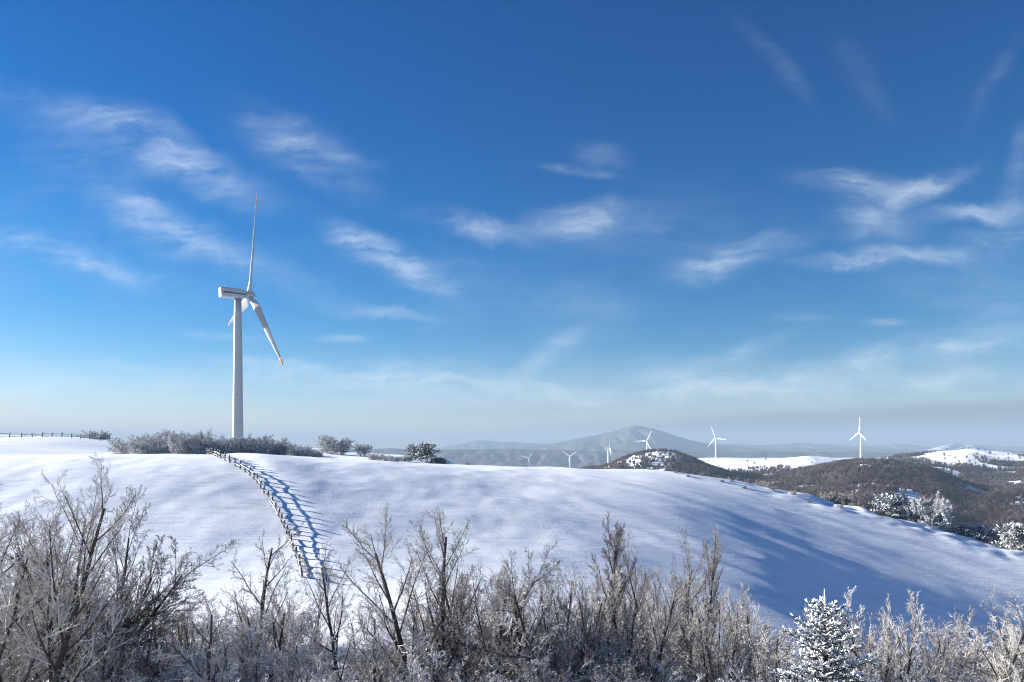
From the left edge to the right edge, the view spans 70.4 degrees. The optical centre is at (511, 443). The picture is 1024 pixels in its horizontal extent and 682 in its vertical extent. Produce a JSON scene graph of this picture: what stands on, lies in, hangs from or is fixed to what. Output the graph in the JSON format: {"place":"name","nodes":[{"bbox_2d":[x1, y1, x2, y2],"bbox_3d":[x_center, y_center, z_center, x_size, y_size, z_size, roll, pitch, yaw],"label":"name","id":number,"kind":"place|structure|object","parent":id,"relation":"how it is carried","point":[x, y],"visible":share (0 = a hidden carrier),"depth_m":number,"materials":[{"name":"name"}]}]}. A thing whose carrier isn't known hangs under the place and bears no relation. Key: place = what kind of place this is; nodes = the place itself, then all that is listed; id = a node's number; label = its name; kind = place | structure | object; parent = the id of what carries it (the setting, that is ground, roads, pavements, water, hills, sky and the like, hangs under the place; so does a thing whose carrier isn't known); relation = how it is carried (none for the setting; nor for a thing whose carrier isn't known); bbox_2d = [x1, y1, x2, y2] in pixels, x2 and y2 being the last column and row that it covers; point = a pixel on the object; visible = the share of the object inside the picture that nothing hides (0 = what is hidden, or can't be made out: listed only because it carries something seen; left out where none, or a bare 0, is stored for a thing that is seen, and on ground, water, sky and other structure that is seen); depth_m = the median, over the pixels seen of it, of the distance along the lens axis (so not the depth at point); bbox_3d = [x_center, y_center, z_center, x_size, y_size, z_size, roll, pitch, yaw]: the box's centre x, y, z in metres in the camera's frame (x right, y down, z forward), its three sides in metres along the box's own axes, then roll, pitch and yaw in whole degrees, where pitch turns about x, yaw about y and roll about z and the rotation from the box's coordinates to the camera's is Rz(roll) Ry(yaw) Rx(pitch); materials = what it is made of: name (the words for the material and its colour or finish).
{"place":"outdoors","nodes":[
{"label":"outdoors","id":0,"kind":"place"},
{"bbox_2d":[0,435,1023,681],"bbox_3d":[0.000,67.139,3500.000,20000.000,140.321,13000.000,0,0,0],"label":"ground","id":1,"kind":"structure","parent":0,"point":[786,553],"depth_m":90.56,"materials":[{"name":"snow"}]},
{"bbox_2d":[0,553,40,681],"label":"bare tree","id":2,"kind":"object","parent":1,"relation":"on","point":[10,659],"visible":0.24,"depth_m":30.38,"materials":[{"name":"grey plant"}]},
{"bbox_2d":[0,516,67,671],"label":"bare tree","id":3,"kind":"object","parent":1,"relation":"on","point":[27,587],"visible":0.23,"depth_m":35.70,"materials":[{"name":"grey plant"}]},
{"bbox_2d":[0,517,93,681],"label":"bare tree","id":4,"kind":"object","parent":1,"relation":"on","point":[62,674],"visible":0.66,"depth_m":27.36,"materials":[{"name":"grey plant"}]},
{"bbox_2d":[0,578,121,681],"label":"frosted shrub","id":5,"kind":"object","parent":1,"relation":"on","point":[16,669],"visible":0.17,"depth_m":30.63,"materials":[{"name":"grey plant"}]},
{"bbox_2d":[0,453,156,681],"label":"bare tree","id":6,"kind":"object","parent":1,"relation":"on","point":[68,628],"visible":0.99,"depth_m":27.04,"materials":[{"name":"grey plant"}]},
{"bbox_2d":[0,463,157,681],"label":"bare tree","id":7,"kind":"object","parent":1,"relation":"on","point":[72,657],"visible":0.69,"depth_m":28.46,"materials":[{"name":"grey plant"}]},
{"bbox_2d":[0,486,173,681],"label":"bare tree","id":8,"kind":"object","parent":1,"relation":"on","point":[125,566],"visible":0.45,"depth_m":31.62,"materials":[{"name":"grey plant"}]},
{"bbox_2d":[34,564,141,681],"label":"bare tree","id":9,"kind":"object","parent":1,"relation":"on","point":[104,665],"visible":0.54,"depth_m":29.95,"materials":[{"name":"grey plant"}]},
{"bbox_2d":[77,661,191,681],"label":"frosted shrub","id":10,"kind":"object","parent":1,"relation":"on","point":[130,676],"visible":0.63,"depth_m":30.35,"materials":[{"name":"grey plant"}]},
{"bbox_2d":[123,438,162,453],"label":"frosted shrub","id":11,"kind":"object","parent":1,"relation":"on","point":[137,449],"visible":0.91,"depth_m":127.64,"materials":[{"name":"grey plant"}]},
{"bbox_2d":[121,596,176,680],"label":"bare tree","id":12,"kind":"object","parent":1,"relation":"on","point":[147,650],"visible":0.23,"depth_m":34.65,"materials":[{"name":"grey plant"}]},
{"bbox_2d":[73,535,240,681],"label":"leaning tree","id":13,"kind":"object","parent":1,"relation":"on","point":[155,600],"visible":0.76,"depth_m":32.62,"materials":[{"name":"grey plant"}]},
{"bbox_2d":[120,604,205,681],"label":"bare tree","id":14,"kind":"object","parent":1,"relation":"on","point":[157,666],"visible":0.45,"depth_m":33.31,"materials":[{"name":"grey plant"}]},
{"bbox_2d":[166,432,198,453],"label":"frosted shrub","id":15,"kind":"object","parent":1,"relation":"on","point":[177,450],"visible":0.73,"depth_m":124.94,"materials":[{"name":"grey plant"}]},
{"bbox_2d":[122,648,248,681],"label":"frosted shrub","id":16,"kind":"object","parent":1,"relation":"on","point":[166,670],"visible":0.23,"depth_m":34.02,"materials":[{"name":"grey plant"}]},
{"bbox_2d":[156,605,215,644],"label":"frosted shrub","id":17,"kind":"object","parent":1,"relation":"on","point":[200,625],"visible":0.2,"depth_m":49.47,"materials":[{"name":"grey plant"}]},
{"bbox_2d":[157,600,219,678],"bbox_3d":[-16.275,10.709,36.592,3.025,5.488,2.355,0,0,-15],"label":"bare tree","id":18,"kind":"object","parent":1,"relation":"on","point":[182,630],"visible":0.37,"depth_m":36.47,"materials":[{"name":"grey plant"}]},
{"bbox_2d":[168,427,215,453],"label":"frosted shrub","id":19,"kind":"object","parent":1,"relation":"on","point":[205,438],"visible":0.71,"depth_m":125.83,"materials":[{"name":"grey plant"}]},
{"bbox_2d":[154,589,244,681],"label":"bare tree","id":20,"kind":"object","parent":1,"relation":"on","point":[209,662],"visible":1,"depth_m":28.50,"materials":[{"name":"grey plant"}]},
{"bbox_2d":[165,600,239,681],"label":"bare tree","id":21,"kind":"object","parent":1,"relation":"on","point":[185,628],"visible":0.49,"depth_m":35.40,"materials":[{"name":"grey plant"}]},
{"bbox_2d":[131,649,291,681],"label":"frosted shrub","id":22,"kind":"object","parent":1,"relation":"on","point":[245,678],"visible":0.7,"depth_m":31.32,"materials":[{"name":"grey plant"}]},
{"bbox_2d":[216,433,259,453],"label":"frosted shrub","id":23,"kind":"object","parent":1,"relation":"on","point":[236,445],"visible":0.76,"depth_m":127.60,"materials":[{"name":"grey plant"}]},
{"bbox_2d":[226,434,267,453],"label":"frosted shrub","id":24,"kind":"object","parent":1,"relation":"on","point":[257,445],"visible":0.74,"depth_m":128.21,"materials":[{"name":"grey plant"}]},
{"bbox_2d":[151,600,346,681],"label":"frosted shrub","id":25,"kind":"object","parent":1,"relation":"on","point":[230,664],"visible":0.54,"depth_m":34.19,"materials":[{"name":"grey plant"}]},
{"bbox_2d":[219,197,282,439],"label":"wind turbine","id":26,"kind":"object","parent":1,"relation":"on","point":[238,296],"visible":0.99,"depth_m":281.52,"materials":[{"name":"white paint"}]},
{"bbox_2d":[206,448,303,576],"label":"rail fence","id":27,"kind":"object","parent":1,"relation":"on","point":[218,452],"visible":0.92,"depth_m":91.90,"materials":[{"name":"brown wood"}]},
{"bbox_2d":[230,599,281,681],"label":"bare tree","id":28,"kind":"object","parent":1,"relation":"on","point":[245,624],"visible":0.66,"depth_m":33.60,"materials":[{"name":"grey plant"}]},
{"bbox_2d":[217,522,310,679],"bbox_3d":[-12.511,9.001,36.810,5.006,9.893,3.834,0,0,-25],"label":"bare tree","id":29,"kind":"object","parent":1,"relation":"on","point":[264,586],"visible":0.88,"depth_m":36.39,"materials":[{"name":"grey plant"}]},
{"bbox_2d":[231,591,315,681],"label":"bare tree","id":30,"kind":"object","parent":1,"relation":"on","point":[283,623],"visible":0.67,"depth_m":33.27,"materials":[{"name":"grey plant"}]},
{"bbox_2d":[249,601,313,681],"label":"bare tree","id":31,"kind":"object","parent":1,"relation":"on","point":[275,635],"visible":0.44,"depth_m":34.59,"materials":[{"name":"grey plant"}]},
{"bbox_2d":[265,629,323,681],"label":"bare tree","id":32,"kind":"object","parent":1,"relation":"on","point":[293,666],"visible":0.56,"depth_m":31.28,"materials":[{"name":"plant"}]},
{"bbox_2d":[256,566,343,681],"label":"bare tree","id":33,"kind":"object","parent":1,"relation":"on","point":[319,615],"visible":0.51,"depth_m":37.22,"materials":[{"name":"grey plant"}]},
{"bbox_2d":[293,537,359,680],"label":"bare tree","id":34,"kind":"object","parent":1,"relation":"on","point":[326,587],"visible":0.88,"depth_m":36.06,"materials":[{"name":"grey plant"}]},
{"bbox_2d":[314,434,348,453],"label":"frosted shrub","id":35,"kind":"object","parent":1,"relation":"on","point":[325,445],"visible":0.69,"depth_m":159.03,"materials":[{"name":"grey plant"}]},
{"bbox_2d":[327,436,355,454],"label":"frosted shrub","id":36,"kind":"object","parent":1,"relation":"on","point":[342,447],"visible":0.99,"depth_m":157.50,"materials":[{"name":"grey plant"}]},
{"bbox_2d":[245,620,446,681],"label":"frosted shrub","id":37,"kind":"object","parent":1,"relation":"on","point":[414,669],"visible":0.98,"depth_m":29.27,"materials":[{"name":"grey plant"}]},
{"bbox_2d":[321,662,388,681],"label":"frosted shrub","id":38,"kind":"object","parent":1,"relation":"on","point":[346,675],"visible":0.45,"depth_m":35.66,"materials":[{"name":"grey plant"}]},
{"bbox_2d":[338,600,394,681],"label":"bare tree","id":39,"kind":"object","parent":1,"relation":"on","point":[374,671],"visible":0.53,"depth_m":34.57,"materials":[{"name":"grey plant"}]},
{"bbox_2d":[338,639,417,681],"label":"frosted shrub","id":40,"kind":"object","parent":1,"relation":"on","point":[348,661],"visible":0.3,"depth_m":37.83,"materials":[{"name":"grey plant"}]},
{"bbox_2d":[329,502,494,681],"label":"bare tree","id":41,"kind":"object","parent":1,"relation":"on","point":[401,649],"visible":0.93,"depth_m":32.21,"materials":[{"name":"grey plant"}]},
{"bbox_2d":[413,442,440,461],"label":"pine tree","id":42,"kind":"object","parent":1,"relation":"on","point":[423,448],"visible":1,"depth_m":146.60,"materials":[{"name":"plant"}]},
{"bbox_2d":[396,573,472,680],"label":"bare tree","id":43,"kind":"object","parent":1,"relation":"on","point":[415,609],"visible":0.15,"depth_m":38.15,"materials":[{"name":"grey plant"}]},
{"bbox_2d":[400,602,478,681],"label":"bare tree","id":44,"kind":"object","parent":1,"relation":"on","point":[428,631],"visible":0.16,"depth_m":35.95,"materials":[{"name":"grey plant"}]},
{"bbox_2d":[376,599,525,681],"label":"frosted shrub","id":45,"kind":"object","parent":1,"relation":"on","point":[407,640],"visible":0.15,"depth_m":37.32,"materials":[{"name":"grey plant"}]},
{"bbox_2d":[395,645,530,681],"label":"frosted shrub","id":46,"kind":"object","parent":1,"relation":"on","point":[474,675],"visible":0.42,"depth_m":32.98,"materials":[{"name":"grey plant"}]},
{"bbox_2d":[387,649,547,681],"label":"frosted shrub","id":47,"kind":"object","parent":1,"relation":"on","point":[491,679],"visible":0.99,"depth_m":28.92,"materials":[{"name":"grey plant"}]},
{"bbox_2d":[431,560,534,681],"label":"bare tree","id":48,"kind":"object","parent":1,"relation":"on","point":[466,652],"visible":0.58,"depth_m":33.82,"materials":[{"name":"grey plant"}]},
{"bbox_2d":[418,527,562,681],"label":"bare tree","id":49,"kind":"object","parent":1,"relation":"on","point":[440,571],"visible":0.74,"depth_m":33.59,"materials":[{"name":"grey plant"}]},
{"bbox_2d":[464,567,517,641],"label":"bare tree","id":50,"kind":"object","parent":1,"relation":"on","point":[499,579],"visible":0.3,"depth_m":44.19,"materials":[{"name":"grey plant"}]},
{"bbox_2d":[414,591,618,681],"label":"frosted shrub","id":51,"kind":"object","parent":1,"relation":"on","point":[530,654],"visible":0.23,"depth_m":33.61,"materials":[{"name":"grey plant"}]},
{"bbox_2d":[475,565,565,681],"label":"bare tree","id":52,"kind":"object","parent":1,"relation":"on","point":[521,602],"visible":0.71,"depth_m":32.10,"materials":[{"name":"grey plant"}]},
{"bbox_2d":[485,560,566,681],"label":"bare tree","id":53,"kind":"object","parent":1,"relation":"on","point":[540,629],"visible":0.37,"depth_m":34.58,"materials":[{"name":"grey plant"}]},
{"bbox_2d":[471,566,599,681],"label":"shrub","id":54,"kind":"object","parent":1,"relation":"on","point":[530,644],"visible":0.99,"depth_m":29.44,"materials":[{"name":"grey plant"}]},
{"bbox_2d":[476,600,650,681],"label":"frosted shrub","id":55,"kind":"object","parent":1,"relation":"on","point":[613,638],"visible":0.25,"depth_m":32.78,"materials":[{"name":"grey plant"}]},
{"bbox_2d":[525,558,619,681],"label":"bare tree","id":56,"kind":"object","parent":1,"relation":"on","point":[544,624],"visible":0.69,"depth_m":32.78,"materials":[{"name":"grey plant"}]},
{"bbox_2d":[517,625,651,681],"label":"frosted shrub","id":57,"kind":"object","parent":1,"relation":"on","point":[623,678],"visible":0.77,"depth_m":29.91,"materials":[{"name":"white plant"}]},
{"bbox_2d":[540,563,631,681],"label":"bare tree","id":58,"kind":"object","parent":1,"relation":"on","point":[597,612],"visible":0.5,"depth_m":33.64,"materials":[{"name":"grey plant"}]},
{"bbox_2d":[552,560,661,681],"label":"bare tree","id":59,"kind":"object","parent":1,"relation":"on","point":[634,615],"visible":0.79,"depth_m":33.15,"materials":[{"name":"grey plant"}]},
{"bbox_2d":[555,587,664,672],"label":"frosted shrub","id":60,"kind":"object","parent":1,"relation":"on","point":[608,614],"visible":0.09,"depth_m":48.88,"materials":[{"name":"grey plant"}]},
{"bbox_2d":[589,512,646,674],"bbox_3d":[5.780,9.174,39.964,3.483,11.100,2.903,0,0,24],"label":"bare tree","id":61,"kind":"object","parent":1,"relation":"on","point":[615,541],"visible":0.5,"depth_m":39.99,"materials":[{"name":"grey plant"}]},
{"bbox_2d":[580,565,705,681],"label":"bare tree","id":62,"kind":"object","parent":1,"relation":"on","point":[667,623],"visible":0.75,"depth_m":33.15,"materials":[{"name":"grey plant"}]},
{"bbox_2d":[635,595,685,680],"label":"bare tree","id":63,"kind":"object","parent":1,"relation":"on","point":[658,629],"visible":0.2,"depth_m":40.07,"materials":[{"name":"grey plant"}]},
{"bbox_2d":[641,567,684,659],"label":"bare tree","id":64,"kind":"object","parent":1,"relation":"on","point":[657,594],"visible":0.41,"depth_m":52.37,"materials":[{"name":"grey plant"}]},
{"bbox_2d":[604,526,729,681],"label":"bare tree","id":65,"kind":"object","parent":1,"relation":"on","point":[647,582],"visible":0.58,"depth_m":40.83,"materials":[{"name":"grey plant"}]},
{"bbox_2d":[664,574,733,681],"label":"bare tree","id":66,"kind":"object","parent":1,"relation":"on","point":[691,612],"visible":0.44,"depth_m":39.23,"materials":[{"name":"grey plant"}]},
{"bbox_2d":[595,594,817,681],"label":"frosted shrub","id":67,"kind":"object","parent":1,"relation":"on","point":[668,657],"visible":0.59,"depth_m":34.09,"materials":[{"name":"grey plant"}]},
{"bbox_2d":[650,656,765,681],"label":"frosted shrub","id":68,"kind":"object","parent":1,"relation":"on","point":[680,678],"visible":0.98,"depth_m":29.39,"materials":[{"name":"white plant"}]},
{"bbox_2d":[694,527,724,671],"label":"bare tree","id":69,"kind":"object","parent":1,"relation":"on","point":[716,563],"visible":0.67,"depth_m":40.67,"materials":[{"name":"grey plant"}]},
{"bbox_2d":[657,581,772,681],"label":"bare tree","id":70,"kind":"object","parent":1,"relation":"on","point":[719,621],"visible":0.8,"depth_m":35.75,"materials":[{"name":"grey plant"}]},
{"bbox_2d":[689,622,757,681],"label":"bare tree","id":71,"kind":"object","parent":1,"relation":"on","point":[711,671],"visible":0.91,"depth_m":33.83,"materials":[{"name":"grey plant"}]},
{"bbox_2d":[718,587,781,681],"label":"bare tree","id":72,"kind":"object","parent":1,"relation":"on","point":[748,616],"visible":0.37,"depth_m":37.42,"materials":[{"name":"grey plant"}]},
{"bbox_2d":[743,618,814,681],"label":"bare tree","id":73,"kind":"object","parent":1,"relation":"on","point":[776,662],"visible":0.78,"depth_m":27.89,"materials":[{"name":"grey plant"}]},
{"bbox_2d":[768,589,882,681],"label":"spruce","id":74,"kind":"object","parent":1,"relation":"on","point":[834,635],"visible":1,"depth_m":24.78,"materials":[{"name":"white plant"}]},
{"bbox_2d":[838,610,913,681],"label":"bare tree","id":75,"kind":"object","parent":1,"relation":"on","point":[886,645],"visible":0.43,"depth_m":31.70,"materials":[{"name":"grey plant"}]},
{"bbox_2d":[829,586,939,681],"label":"bare tree","id":76,"kind":"object","parent":1,"relation":"on","point":[910,654],"visible":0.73,"depth_m":30.21,"materials":[{"name":"grey plant"}]},
{"bbox_2d":[866,493,904,518],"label":"frosted shrub","id":77,"kind":"object","parent":1,"relation":"on","point":[885,500],"visible":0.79,"depth_m":117.27,"materials":[{"name":"white plant"}]},
{"bbox_2d":[861,614,916,681],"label":"bare tree","id":78,"kind":"object","parent":1,"relation":"on","point":[891,638],"visible":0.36,"depth_m":34.66,"materials":[{"name":"grey plant"}]},
{"bbox_2d":[880,494,920,521],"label":"frosted conifer","id":79,"kind":"object","parent":1,"relation":"on","point":[899,512],"visible":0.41,"depth_m":117.83,"materials":[{"name":"white plant"}]},
{"bbox_2d":[847,651,986,681],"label":"frosted shrub","id":80,"kind":"object","parent":1,"relation":"on","point":[947,678],"visible":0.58,"depth_m":29.21,"materials":[{"name":"white plant"}]},
{"bbox_2d":[899,491,955,529],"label":"frosted shrub","id":81,"kind":"object","parent":1,"relation":"on","point":[937,514],"visible":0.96,"depth_m":113.77,"materials":[{"name":"white plant"}]},
{"bbox_2d":[902,644,970,681],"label":"bare tree","id":82,"kind":"object","parent":1,"relation":"on","point":[937,662],"visible":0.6,"depth_m":34.78,"materials":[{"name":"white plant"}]},
{"bbox_2d":[908,618,969,675],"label":"bare tree","id":83,"kind":"object","parent":1,"relation":"on","point":[963,641],"visible":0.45,"depth_m":42.43,"materials":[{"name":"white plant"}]},
{"bbox_2d":[910,615,983,680],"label":"bare tree","id":84,"kind":"object","parent":1,"relation":"on","point":[942,641],"visible":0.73,"depth_m":35.52,"materials":[{"name":"grey plant"}]},
{"bbox_2d":[920,616,988,681],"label":"bare tree","id":85,"kind":"object","parent":1,"relation":"on","point":[953,646],"visible":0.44,"depth_m":38.27,"materials":[{"name":"grey plant"}]},
{"bbox_2d":[897,634,1023,681],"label":"frosted shrub","id":86,"kind":"object","parent":1,"relation":"on","point":[1013,672],"visible":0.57,"depth_m":34.17,"materials":[{"name":"white plant"}]},
{"bbox_2d":[949,522,986,540],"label":"frosted conifer","id":87,"kind":"object","parent":1,"relation":"on","point":[965,527],"visible":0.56,"depth_m":112.20,"materials":[{"name":"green plant"}]},
{"bbox_2d":[933,584,1023,681],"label":"bare tree","id":88,"kind":"object","parent":1,"relation":"on","point":[995,671],"visible":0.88,"depth_m":30.52,"materials":[{"name":"grey plant"}]},
{"bbox_2d":[964,523,1001,546],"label":"frosted conifer","id":89,"kind":"object","parent":1,"relation":"on","point":[977,535],"visible":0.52,"depth_m":110.96,"materials":[{"name":"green plant"}]},
{"bbox_2d":[950,628,1022,681],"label":"frosted shrub","id":90,"kind":"object","parent":1,"relation":"on","point":[986,670],"visible":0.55,"depth_m":36.54,"materials":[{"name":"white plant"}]},
{"bbox_2d":[949,604,1023,681],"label":"bare tree","id":91,"kind":"object","parent":1,"relation":"on","point":[992,638],"visible":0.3,"depth_m":43.50,"materials":[{"name":"grey plant"}]},
{"bbox_2d":[983,625,1023,681],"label":"bare tree","id":92,"kind":"object","parent":1,"relation":"on","point":[1002,644],"visible":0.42,"depth_m":37.55,"materials":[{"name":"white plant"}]},
{"bbox_2d":[990,523,1023,550],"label":"frosted conifer","id":93,"kind":"object","parent":1,"relation":"on","point":[1019,533],"visible":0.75,"depth_m":106.77,"materials":[{"name":"white plant"}]},
{"bbox_2d":[991,628,1023,681],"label":"bare tree","id":94,"kind":"object","parent":1,"relation":"on","point":[1012,667],"visible":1,"depth_m":26.85,"materials":[{"name":"grey plant"}]},
{"bbox_2d":[997,521,1023,550],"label":"frosted shrub","id":95,"kind":"object","parent":1,"relation":"on","point":[1008,544],"visible":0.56,"depth_m":107.27,"materials":[{"name":"white plant"}]},
{"bbox_2d":[0,0,1023,448],"label":"sky","id":96,"kind":"structure","parent":0,"point":[753,222],"materials":[{"name":"blue"}]},
{"bbox_2d":[345,448,1023,468],"bbox_3d":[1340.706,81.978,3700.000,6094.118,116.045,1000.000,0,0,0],"label":"mountain","id":97,"kind":"structure","parent":0,"point":[537,458],"depth_m":3595.88,"materials":[{"name":"stone"}]},
{"bbox_2d":[432,440,1023,449],"bbox_3d":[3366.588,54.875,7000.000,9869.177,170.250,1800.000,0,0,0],"label":"mountain","id":98,"kind":"structure","parent":0,"point":[480,444],"depth_m":6882.74,"materials":[{"name":"grey stone"}]},
{"bbox_2d":[505,426,1023,452],"bbox_3d":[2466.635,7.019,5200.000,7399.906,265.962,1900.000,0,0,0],"label":"mountain","id":99,"kind":"structure","parent":0,"point":[630,438],"depth_m":5016.55,"materials":[{"name":"grey stone"}]},
{"bbox_2d":[603,449,1023,535],"bbox_3d":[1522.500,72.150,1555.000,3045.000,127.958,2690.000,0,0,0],"label":"hill","id":100,"kind":"structure","parent":0,"point":[796,462],"depth_m":1022.68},
{"bbox_2d":[579,447,1023,545],"bbox_3d":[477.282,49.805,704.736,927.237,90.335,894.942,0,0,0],"label":"scrub woods","id":101,"kind":"object","parent":100,"relation":"on","point":[980,507],"visible":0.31,"depth_m":643.96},
{"bbox_2d":[926,443,997,449],"bbox_3d":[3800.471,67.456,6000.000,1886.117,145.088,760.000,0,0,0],"label":"mountain","id":102,"kind":"structure","parent":0,"point":[959,446],"depth_m":5959.93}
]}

